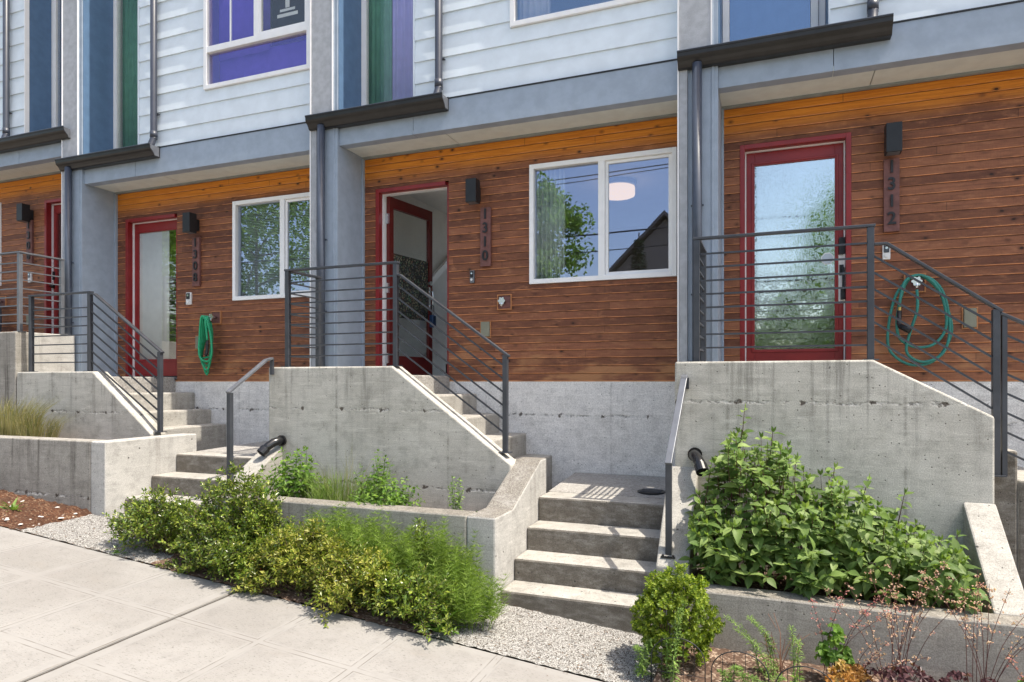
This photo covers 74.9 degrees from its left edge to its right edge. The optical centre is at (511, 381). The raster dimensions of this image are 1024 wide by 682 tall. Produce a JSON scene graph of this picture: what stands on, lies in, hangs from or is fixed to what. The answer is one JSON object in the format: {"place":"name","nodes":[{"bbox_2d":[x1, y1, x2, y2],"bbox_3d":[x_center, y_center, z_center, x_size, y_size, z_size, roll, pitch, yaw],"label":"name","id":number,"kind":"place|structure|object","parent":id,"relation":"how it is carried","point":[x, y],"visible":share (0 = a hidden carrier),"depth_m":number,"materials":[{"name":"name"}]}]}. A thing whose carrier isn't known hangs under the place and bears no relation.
{"place":"outdoors","nodes":[
{"label":"outdoors","id":0,"kind":"place"},
{"bbox_2d":[15,513,195,562],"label":"gravel path","id":1,"kind":"structure","parent":0,"point":[82,532],"depth_m":5.85,"materials":[{"name":"gravel"}]},
{"bbox_2d":[102,482,212,554],"bbox_3d":[-2.809,1.173,5.620,1.298,0.643,0.824,0,0,21],"label":"shrub","id":2,"kind":"object","parent":1,"relation":"on","point":[149,524],"visible":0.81,"depth_m":5.55,"materials":[{"name":"green plant"}]},
{"bbox_2d":[0,526,600,681],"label":"sidewalk","id":3,"kind":"structure","parent":0,"point":[61,603],"depth_m":4.20,"materials":[{"name":"concrete"}]},
{"bbox_2d":[24,592,236,681],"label":"expansion joint","id":4,"kind":"object","parent":3,"relation":"on","point":[123,640],"visible":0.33,"depth_m":4.05,"materials":[{"name":"concrete"}]},
{"bbox_2d":[2,381,647,681],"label":"ground","id":5,"kind":"structure","parent":0,"point":[597,679],"depth_m":5.58,"materials":[{"name":"concrete"}]},
{"bbox_2d":[0,0,69,333],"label":"townhouse","id":6,"kind":"structure","parent":5,"relation":"on","point":[33,132],"depth_m":9.81,"materials":[{"name":"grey wood"}]},
{"bbox_2d":[0,203,2,285],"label":"window","id":7,"kind":"structure","parent":6,"relation":"in","point":[0,203],"depth_m":10.33,"materials":[{"name":"white plastic"}]},
{"bbox_2d":[16,203,33,222],"bbox_3d":[-7.275,-2.511,9.995,0.124,0.257,0.185,0,0,21],"label":"wall lamp","id":8,"kind":"object","parent":6,"relation":"attached to","point":[24,213],"visible":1,"depth_m":9.93,"materials":[{"name":"black metal"}]},
{"bbox_2d":[26,220,33,263],"bbox_3d":[-7.265,-2.100,10.064,0.124,0.650,0.047,0,0,21],"label":"number board","id":9,"kind":"object","parent":6,"relation":"attached to","point":[30,238],"visible":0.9,"depth_m":10.05,"materials":[{"name":"wood"}]},
{"bbox_2d":[49,205,60,333],"bbox_3d":[-6.515,-1.576,9.894,0.872,2.142,0.116,0,0,21],"label":"door","id":10,"kind":"structure","parent":6,"relation":"in","point":[57,208],"depth_m":10.04,"materials":[{"name":"red paint"}]},
{"bbox_2d":[52,0,59,126],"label":"stair window","id":11,"kind":"structure","parent":6,"relation":"in","point":[55,3],"depth_m":9.82,"materials":[{"name":"white plastic"}]},
{"bbox_2d":[0,331,74,429],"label":"retaining wall","id":12,"kind":"structure","parent":5,"relation":"on","point":[13,353],"depth_m":8.36,"materials":[{"name":"concrete"}]},
{"bbox_2d":[0,251,67,334],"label":"railing","id":13,"kind":"object","parent":12,"relation":"on","point":[19,296],"visible":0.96,"depth_m":8.45,"materials":[{"name":"grey metal"}]},
{"bbox_2d":[0,490,91,529],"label":"mulch bed","id":14,"kind":"object","parent":5,"relation":"on","point":[32,508],"visible":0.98,"depth_m":6.37,"materials":[{"name":"brown wood"}]},
{"bbox_2d":[17,371,165,439],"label":"retaining wall","id":15,"kind":"structure","parent":5,"relation":"on","point":[98,405],"depth_m":7.83,"materials":[{"name":"grey concrete"}]},
{"bbox_2d":[25,291,166,432],"bbox_3d":[-4.950,-0.248,7.890,2.245,1.638,0.100,0,0,21],"label":"railing","id":16,"kind":"object","parent":15,"relation":"on","point":[90,353],"visible":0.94,"depth_m":7.83,"materials":[{"name":"grey metal"}]},
{"bbox_2d":[0,433,196,516],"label":"planter wall","id":17,"kind":"structure","parent":5,"relation":"on","point":[98,477],"depth_m":6.73,"materials":[{"name":"concrete"}]},
{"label":"planter soil","id":18,"kind":"structure","parent":17,"relation":"in","visible":0},
{"bbox_2d":[0,394,61,435],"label":"grass tuft","id":19,"kind":"object","parent":18,"relation":"on","point":[7,426],"visible":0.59,"depth_m":7.61,"materials":[{"name":"plant"}]},
{"bbox_2d":[13,410,73,437],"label":"grass tuft","id":20,"kind":"object","parent":18,"relation":"on","point":[32,432],"visible":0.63,"depth_m":7.47,"materials":[{"name":"plant"}]},
{"bbox_2d":[55,0,309,446],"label":"townhouse","id":21,"kind":"structure","parent":5,"relation":"on","point":[212,152],"depth_m":8.74,"materials":[{"name":"brown wood"}]},
{"bbox_2d":[113,0,119,148],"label":"stair window","id":22,"kind":"structure","parent":21,"relation":"in","point":[116,3],"depth_m":9.37,"materials":[{"name":"white plastic"}]},
{"bbox_2d":[123,0,137,146],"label":"curtain","id":23,"kind":"object","parent":21,"relation":"hanging from","point":[130,72],"visible":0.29,"depth_m":9.43,"materials":[{"name":"green fabric"}]},
{"bbox_2d":[140,230,168,358],"bbox_3d":[-5.108,-1.250,9.389,0.790,2.100,0.007,0,0,21],"label":"curtain","id":24,"kind":"object","parent":21,"relation":"hanging from","point":[154,287],"visible":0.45,"depth_m":9.34,"materials":[{"name":"fabric"}]},
{"bbox_2d":[135,220,177,375],"bbox_3d":[-4.934,-1.146,9.319,0.849,2.142,0.053,0,0,21],"label":"door","id":25,"kind":"structure","parent":21,"relation":"in","point":[169,365],"depth_m":9.38,"materials":[{"name":"red paint"}]},
{"bbox_2d":[182,212,198,233],"bbox_3d":[-4.229,-2.082,8.820,0.124,0.257,0.185,0,0,21],"label":"wall lamp","id":26,"kind":"object","parent":21,"relation":"attached to","point":[190,223],"visible":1,"depth_m":8.75,"materials":[{"name":"black metal"}]},
{"bbox_2d":[192,237,200,286],"bbox_3d":[-4.195,-1.590,8.880,0.124,0.650,0.047,0,0,21],"label":"number board","id":27,"kind":"object","parent":21,"relation":"attached to","point":[196,261],"visible":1,"depth_m":8.87,"materials":[{"name":"wood"}]},
{"bbox_2d":[208,311,221,323],"bbox_3d":[-3.903,-0.840,8.734,0.170,0.170,0.112,0,0,21],"label":"garden tap","id":28,"kind":"object","parent":21,"relation":"attached to","point":[215,317],"visible":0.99,"depth_m":8.76,"materials":[{"name":"brown metal"}]},
{"bbox_2d":[198,315,212,374],"bbox_3d":[-3.974,-0.470,8.679,0.284,0.786,0.164,0,0,21],"label":"garden hose","id":29,"kind":"object","parent":28,"relation":"hanging from","point":[205,324],"visible":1,"depth_m":8.68,"materials":[{"name":"green rubber"}]},
{"bbox_2d":[219,0,270,60],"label":"curtain","id":30,"kind":"object","parent":21,"relation":"hanging from","point":[242,18],"visible":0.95,"depth_m":8.40,"materials":[{"name":"fabric"}]},
{"bbox_2d":[203,0,309,90],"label":"window","id":31,"kind":"structure","parent":21,"relation":"in","point":[260,37],"depth_m":8.03,"materials":[{"name":"white plastic"}]},
{"bbox_2d":[220,40,305,81],"bbox_3d":[-2.991,-3.810,8.251,1.580,0.620,0.013,0,0,21],"label":"curtain","id":32,"kind":"object","parent":21,"relation":"hanging from","point":[283,56],"visible":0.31,"depth_m":8.28,"materials":[{"name":"fabric"}]},
{"bbox_2d":[232,192,309,300],"bbox_3d":[-2.886,-1.690,8.427,1.554,1.284,0.092,0,0,21],"label":"window","id":33,"kind":"structure","parent":21,"relation":"in","point":[284,200],"depth_m":8.44,"materials":[{"name":"white plastic"}]},
{"bbox_2d":[242,200,309,295],"bbox_3d":[-2.846,-1.683,8.515,1.500,1.247,0.022,0,0,21],"label":"window blind","id":34,"kind":"object","parent":21,"relation":"hanging from","point":[272,264],"depth_m":8.62,"materials":[{"name":"white plastic"}]},
{"bbox_2d":[272,0,305,44],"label":"curtain","id":35,"kind":"object","parent":21,"relation":"hanging from","point":[279,5],"visible":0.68,"depth_m":8.12,"materials":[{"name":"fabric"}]},
{"bbox_2d":[113,377,281,515],"bbox_3d":[-4.116,1.120,7.813,4.075,2.360,1.987,0,0,21],"label":"entry stair","id":36,"kind":"object","parent":5,"relation":"on","point":[207,458],"visible":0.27,"depth_m":7.51,"materials":[{"name":"concrete"}]},
{"bbox_2d":[223,357,273,485],"bbox_3d":[-2.576,0.370,6.561,0.100,1.230,0.609,0,0,21],"label":"handrail","id":37,"kind":"object","parent":36,"relation":"on","point":[230,408],"visible":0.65,"depth_m":6.31,"materials":[{"name":"grey metal"}]},
{"bbox_2d":[150,552,432,634],"bbox_3d":[-1.586,1.550,5.198,2.500,0.265,0.763,0,0,21],"label":"mulch bed","id":38,"kind":"object","parent":5,"relation":"on","point":[367,615],"visible":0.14,"depth_m":4.87,"materials":[{"name":"soil"}]},
{"bbox_2d":[169,522,273,592],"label":"shrub","id":39,"kind":"object","parent":38,"relation":"on","point":[222,558],"visible":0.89,"depth_m":5.05,"materials":[{"name":"green plant"}]},
{"bbox_2d":[155,459,297,571],"bbox_3d":[-2.139,1.079,5.344,1.225,0.942,0.839,0,0,21],"label":"shrub","id":40,"kind":"object","parent":38,"relation":"on","point":[251,517],"visible":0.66,"depth_m":5.29,"materials":[{"name":"green plant"}]},
{"bbox_2d":[227,517,355,598],"bbox_3d":[-1.515,1.332,4.983,1.067,0.634,0.760,0,0,21],"label":"shrub","id":41,"kind":"object","parent":38,"relation":"on","point":[289,560],"visible":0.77,"depth_m":4.90,"materials":[{"name":"green plant"}]},
{"bbox_2d":[275,497,376,555],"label":"feathery plant","id":42,"kind":"object","parent":38,"relation":"on","point":[337,521],"visible":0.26,"depth_m":5.24,"materials":[{"name":"plant"}]},
{"bbox_2d":[293,539,411,627],"bbox_3d":[-1.120,1.425,4.731,1.124,0.543,0.710,0,0,21],"label":"shrub","id":43,"kind":"object","parent":38,"relation":"on","point":[364,579],"visible":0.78,"depth_m":4.65,"materials":[{"name":"green plant"}]},
{"bbox_2d":[326,509,438,572],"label":"feathery plant","id":44,"kind":"object","parent":38,"relation":"on","point":[372,540],"visible":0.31,"depth_m":5.03,"materials":[{"name":"plant"}]},
{"bbox_2d":[343,560,468,641],"bbox_3d":[-0.744,1.475,4.620,0.963,0.449,0.625,0,0,21],"label":"shrub","id":45,"kind":"object","parent":38,"relation":"on","point":[419,599],"visible":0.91,"depth_m":4.47,"materials":[{"name":"green plant"}]},
{"bbox_2d":[406,517,443,571],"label":"shrub","id":46,"kind":"object","parent":38,"relation":"on","point":[417,534],"visible":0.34,"depth_m":4.97,"materials":[{"name":"green plant"}]},
{"bbox_2d":[376,515,490,597],"bbox_3d":[-0.585,1.317,4.929,0.935,0.684,0.714,0,0,21],"label":"feathery plant","id":47,"kind":"object","parent":38,"relation":"on","point":[443,557],"visible":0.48,"depth_m":4.81,"materials":[{"name":"plant"}]},
{"bbox_2d":[410,610,463,634],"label":"broad leaved weed","id":48,"kind":"object","parent":38,"relation":"on","point":[434,628],"visible":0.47,"depth_m":4.47,"materials":[{"name":"green plant"}]},
{"bbox_2d":[216,457,545,605],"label":"planter wall","id":49,"kind":"structure","parent":5,"relation":"on","point":[504,519],"depth_m":5.35,"materials":[{"name":"concrete"}]},
{"bbox_2d":[269,366,515,511],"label":"retaining wall","id":50,"kind":"structure","parent":5,"relation":"on","point":[327,416],"depth_m":6.37,"materials":[{"name":"concrete"}]},
{"bbox_2d":[257,435,286,456],"bbox_3d":[-2.403,0.646,6.698,0.114,0.203,0.305,0,0,40],"label":"drain pipe","id":51,"kind":"object","parent":50,"relation":"attached to","point":[267,447],"visible":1,"depth_m":6.65,"materials":[{"name":"metal"}]},
{"bbox_2d":[281,261,512,453],"bbox_3d":[-1.091,-0.255,6.667,2.505,1.792,0.595,0,0,21],"label":"railing","id":52,"kind":"object","parent":50,"relation":"on","point":[504,390],"visible":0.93,"depth_m":6.39,"materials":[{"name":"grey metal"}]},
{"bbox_2d":[305,0,676,487],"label":"townhouse","id":53,"kind":"structure","parent":5,"relation":"on","point":[503,104],"depth_m":7.21,"materials":[{"name":"brown wood"}]},
{"bbox_2d":[361,0,368,105],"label":"stair window","id":54,"kind":"structure","parent":53,"relation":"in","point":[364,3],"depth_m":7.90,"materials":[{"name":"white plastic"}]},
{"bbox_2d":[369,0,391,103],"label":"curtain","id":55,"kind":"object","parent":53,"relation":"hanging from","point":[380,50],"visible":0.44,"depth_m":7.96,"materials":[{"name":"green fabric"}]},
{"bbox_2d":[393,0,412,99],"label":"curtain","id":56,"kind":"object","parent":53,"relation":"hanging from","point":[402,48],"visible":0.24,"depth_m":7.87,"materials":[{"name":"purple fabric"}]},
{"bbox_2d":[385,196,433,374],"bbox_3d":[-1.250,-1.146,8.356,0.117,2.142,0.867,0,0,31],"label":"door","id":57,"kind":"structure","parent":53,"relation":"in","point":[419,272],"depth_m":8.36,"materials":[{"name":"red paint"}]},
{"bbox_2d":[432,258,446,284],"bbox_3d":[-0.833,-1.975,10.075,0.086,2.119,3.046,0,0,21],"label":"indoor handrail","id":58,"kind":"object","parent":53,"relation":"attached to","point":[439,271],"depth_m":9.48,"materials":[{"name":"white wood"}]},
{"bbox_2d":[465,178,480,204],"bbox_3d":[-0.418,-2.082,7.350,0.124,0.257,0.185,0,0,21],"label":"wall lamp","id":59,"kind":"object","parent":53,"relation":"attached to","point":[472,191],"visible":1,"depth_m":7.27,"materials":[{"name":"black metal"}]},
{"bbox_2d":[480,321,490,337],"bbox_3d":[-0.296,-0.578,7.389,0.129,0.189,0.025,0,0,21],"label":"outlet cover","id":60,"kind":"object","parent":53,"relation":"attached to","point":[485,328],"visible":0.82,"depth_m":7.37,"materials":[{"name":"beige plastic"}]},
{"bbox_2d":[480,207,491,266],"bbox_3d":[-0.291,-1.595,7.374,0.124,0.650,0.047,0,0,21],"label":"number board","id":61,"kind":"object","parent":53,"relation":"attached to","point":[485,236],"visible":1,"depth_m":7.36,"materials":[{"name":"wood"}]},
{"bbox_2d":[497,294,511,309],"bbox_3d":[-0.099,-0.868,7.266,0.170,0.170,0.112,0,0,21],"label":"garden tap","id":62,"kind":"object","parent":53,"relation":"attached to","point":[504,301],"visible":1,"depth_m":7.30,"materials":[{"name":"brown metal"}]},
{"bbox_2d":[519,0,550,19],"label":"curtain","id":63,"kind":"object","parent":53,"relation":"hanging from","point":[530,8],"depth_m":6.94,"materials":[{"name":"white fabric"}]},
{"bbox_2d":[536,168,564,278],"bbox_3d":[0.413,-1.670,7.270,0.353,1.540,0.075,0,0,21],"label":"curtain","id":64,"kind":"object","parent":53,"relation":"hanging from","point":[550,223],"visible":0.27,"depth_m":7.26,"materials":[{"name":"white fabric"}]},
{"bbox_2d":[510,0,649,28],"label":"window","id":65,"kind":"structure","parent":53,"relation":"in","point":[514,23],"depth_m":6.64,"materials":[{"name":"white plastic"}]},
{"bbox_2d":[529,147,676,284],"bbox_3d":[0.926,-1.690,6.957,1.554,1.284,0.092,0,0,21],"label":"window","id":66,"kind":"structure","parent":53,"relation":"in","point":[603,162],"depth_m":6.91,"materials":[{"name":"white plastic"}]},
{"bbox_2d":[609,177,635,200],"bbox_3d":[1.313,-2.370,8.239,0.430,0.180,0.430,0,0,21],"label":"ceiling lamp","id":67,"kind":"object","parent":53,"relation":"attached to","point":[621,188],"visible":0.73,"depth_m":8.07,"materials":[{"name":"white glass"}]},
{"bbox_2d":[413,375,697,638],"bbox_3d":[-0.324,1.117,6.289,4.068,2.365,2.102,0,0,21],"label":"entry stair","id":68,"kind":"object","parent":5,"relation":"on","point":[593,552],"visible":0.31,"depth_m":5.34,"materials":[{"name":"concrete"}]},
{"bbox_2d":[661,375,688,558],"bbox_3d":[1.244,0.609,5.088,0.106,1.326,0.616,0,0,24],"label":"handrail","id":69,"kind":"object","parent":68,"relation":"on","point":[684,383],"visible":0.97,"depth_m":4.84,"materials":[{"name":"grey metal"}]},
{"bbox_2d":[652,641,896,681],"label":"mulch bed","id":70,"kind":"object","parent":5,"relation":"on","point":[691,668],"visible":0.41,"depth_m":4.11,"materials":[{"name":"brown wood"}]},
{"bbox_2d":[632,637,671,678],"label":"feathery weed","id":71,"kind":"object","parent":70,"relation":"on","point":[643,663],"visible":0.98,"depth_m":4.01,"materials":[{"name":"green plant"}]},
{"bbox_2d":[665,601,687,681],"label":"feathery weed","id":72,"kind":"object","parent":70,"relation":"on","point":[675,650],"visible":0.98,"depth_m":3.93,"materials":[{"name":"green plant"}]},
{"bbox_2d":[629,561,725,669],"bbox_3d":[1.007,1.474,4.187,0.560,0.696,0.577,0,0,-36],"label":"round shrub","id":73,"kind":"object","parent":70,"relation":"on","point":[660,594],"visible":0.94,"depth_m":4.08,"materials":[{"name":"green plant"}]},
{"bbox_2d":[717,664,786,681],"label":"feathery weed","id":74,"kind":"object","parent":70,"relation":"on","point":[739,668],"visible":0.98,"depth_m":3.82,"materials":[{"name":"green plant"}]},
{"bbox_2d":[723,613,781,681],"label":"feathery weed","id":75,"kind":"object","parent":70,"relation":"on","point":[745,635],"visible":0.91,"depth_m":4.05,"materials":[{"name":"green plant"}]},
{"bbox_2d":[651,637,869,681],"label":"wire edging","id":76,"kind":"object","parent":70,"relation":"on","point":[722,663],"visible":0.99,"depth_m":3.85,"materials":[{"name":"black metal"}]},
{"bbox_2d":[761,614,809,674],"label":"plant","id":77,"kind":"object","parent":70,"relation":"on","point":[780,660],"visible":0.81,"depth_m":4.03,"materials":[{"name":"plant"}]},
{"bbox_2d":[786,626,804,681],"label":"feathery weed","id":78,"kind":"object","parent":70,"relation":"on","point":[795,654],"visible":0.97,"depth_m":3.86,"materials":[{"name":"green plant"}]},
{"bbox_2d":[808,588,900,675],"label":"coral bells","id":79,"kind":"object","parent":70,"relation":"on","point":[827,656],"visible":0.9,"depth_m":3.94,"materials":[{"name":"green plant"}]},
{"bbox_2d":[825,635,928,681],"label":"coral bells","id":80,"kind":"object","parent":70,"relation":"on","point":[851,673],"visible":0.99,"depth_m":3.78,"materials":[{"name":"orange plant"}]},
{"bbox_2d":[823,558,986,681],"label":"coral bells","id":81,"kind":"object","parent":70,"relation":"on","point":[902,671],"visible":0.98,"depth_m":3.75,"materials":[{"name":"purple plant"}]},
{"bbox_2d":[926,570,1023,681],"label":"coral bells","id":82,"kind":"object","parent":70,"relation":"on","point":[957,675],"visible":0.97,"depth_m":3.66,"materials":[{"name":"purple plant"}]},
{"bbox_2d":[675,360,993,579],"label":"retaining wall","id":83,"kind":"structure","parent":5,"relation":"on","point":[893,432],"depth_m":4.92,"materials":[{"name":"concrete"}]},
{"bbox_2d":[688,447,708,475],"bbox_3d":[1.450,0.626,5.212,0.114,0.203,0.305,0,0,2],"label":"drain pipe","id":84,"kind":"object","parent":83,"relation":"attached to","point":[697,459],"visible":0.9,"depth_m":5.14,"materials":[{"name":"metal"}]},
{"bbox_2d":[690,224,1006,476],"bbox_3d":[2.546,-0.251,5.315,2.125,1.824,0.690,0,0,21],"label":"railing","id":85,"kind":"object","parent":83,"relation":"on","point":[995,339],"visible":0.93,"depth_m":4.94,"materials":[{"name":"grey metal"}]},
{"bbox_2d":[677,0,1023,467],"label":"townhouse","id":86,"kind":"structure","parent":5,"relation":"on","point":[781,131],"depth_m":5.98,"materials":[{"name":"brown wood"}]},
{"bbox_2d":[730,0,810,40],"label":"curtain","id":87,"kind":"object","parent":86,"relation":"hanging from","point":[752,18],"depth_m":6.43,"materials":[{"name":"blue fabric"}]},
{"bbox_2d":[723,0,824,41],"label":"stair window","id":88,"kind":"structure","parent":86,"relation":"in","point":[817,6],"depth_m":6.15,"materials":[{"name":"white plastic"}]},
{"bbox_2d":[747,143,844,360],"bbox_3d":[2.691,-1.146,6.344,0.880,2.142,0.115,0,0,21],"label":"door","id":89,"kind":"structure","parent":86,"relation":"in","point":[797,188],"depth_m":6.37,"materials":[{"name":"red paint"}]},
{"bbox_2d":[883,158,899,232],"bbox_3d":[3.383,-1.660,5.957,0.124,0.650,0.047,0,0,21],"label":"number board","id":90,"kind":"object","parent":86,"relation":"attached to","point":[891,195],"visible":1,"depth_m":5.95,"materials":[{"name":"wood"}]},
{"bbox_2d":[884,121,901,155],"bbox_3d":[3.356,-2.127,5.895,0.124,0.257,0.185,0,0,21],"label":"wall lamp","id":91,"kind":"object","parent":86,"relation":"attached to","point":[892,138],"visible":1,"depth_m":5.81,"materials":[{"name":"black metal"}]},
{"bbox_2d":[904,273,925,292],"bbox_3d":[3.542,-0.870,5.862,0.170,0.170,0.112,0,0,21],"label":"garden tap","id":92,"kind":"object","parent":86,"relation":"attached to","point":[912,285],"visible":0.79,"depth_m":5.89,"materials":[{"name":"brown metal"}]},
{"bbox_2d":[886,274,952,366],"bbox_3d":[3.540,-0.535,5.792,0.513,0.810,0.158,0,0,21],"label":"garden hose","id":93,"kind":"object","parent":92,"relation":"hanging from","point":[948,320],"visible":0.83,"depth_m":5.82,"materials":[{"name":"teal rubber"}]},
{"bbox_2d":[961,307,977,328],"bbox_3d":[3.943,-0.547,5.754,0.119,0.189,0.025,0,0,21],"label":"outlet cover","id":94,"kind":"object","parent":86,"relation":"attached to","point":[969,318],"visible":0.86,"depth_m":5.75,"materials":[{"name":"beige plastic"}]},
{"bbox_2d":[685,502,1023,681],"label":"planter wall","id":95,"kind":"structure","parent":5,"relation":"on","point":[988,552],"depth_m":4.16,"materials":[{"name":"concrete"}]},
{"bbox_2d":[695,567,979,611],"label":"planter soil","id":96,"kind":"structure","parent":95,"relation":"in","point":[755,585],"depth_m":4.73,"materials":[{"name":"brown soil"}]},
{"bbox_2d":[679,404,990,613],"bbox_3d":[2.118,0.827,4.584,1.870,1.352,0.858,0,0,21],"label":"leafy shrub","id":97,"kind":"object","parent":96,"relation":"on","point":[846,544],"visible":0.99,"depth_m":4.47,"materials":[{"name":"green plant"}]},
{"bbox_2d":[994,449,1023,589],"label":"entry stair","id":98,"kind":"object","parent":5,"relation":"on","point":[1009,496],"visible":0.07,"depth_m":4.74,"materials":[{"name":"concrete"}]},
{"bbox_2d":[1001,312,1023,476],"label":"railing","id":99,"kind":"object","parent":98,"relation":"on","point":[1005,355],"visible":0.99,"depth_m":4.64,"materials":[{"name":"grey metal"}]},
{"bbox_2d":[430,603,666,681],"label":"gravel path","id":100,"kind":"structure","parent":0,"point":[611,656],"depth_m":4.44,"materials":[{"name":"gravel"}]},
{"bbox_2d":[419,558,512,633],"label":"feathery plant","id":101,"kind":"object","parent":100,"relation":"on","point":[471,594],"visible":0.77,"depth_m":4.53,"materials":[{"name":"plant"}]},
{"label":"planter soil","id":102,"kind":"structure","parent":0,"visible":0},
{"bbox_2d":[258,445,332,498],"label":"leafy weed","id":103,"kind":"object","parent":102,"relation":"on","point":[283,485],"visible":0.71,"depth_m":6.20,"materials":[{"name":"green plant"}]},
{"bbox_2d":[291,461,393,501],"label":"grass tuft","id":104,"kind":"object","parent":102,"relation":"on","point":[339,485],"visible":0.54,"depth_m":6.03,"materials":[{"name":"plant"}]},
{"bbox_2d":[305,450,417,501],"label":"grass tuft","id":105,"kind":"object","parent":102,"relation":"on","point":[349,479],"visible":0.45,"depth_m":6.01,"materials":[{"name":"plant"}]},
{"bbox_2d":[352,449,390,501],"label":"leafy weed","id":106,"kind":"object","parent":102,"relation":"on","point":[377,474],"visible":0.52,"depth_m":5.90,"materials":[{"name":"green plant"}]},
{"bbox_2d":[348,464,424,506],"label":"climbing weed","id":107,"kind":"object","parent":102,"relation":"on","point":[397,498],"visible":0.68,"depth_m":5.65,"materials":[{"name":"green plant"}]},
{"bbox_2d":[447,476,464,509],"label":"leafy weed","id":108,"kind":"object","parent":102,"relation":"on","point":[453,500],"visible":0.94,"depth_m":5.64,"materials":[{"name":"green plant"}]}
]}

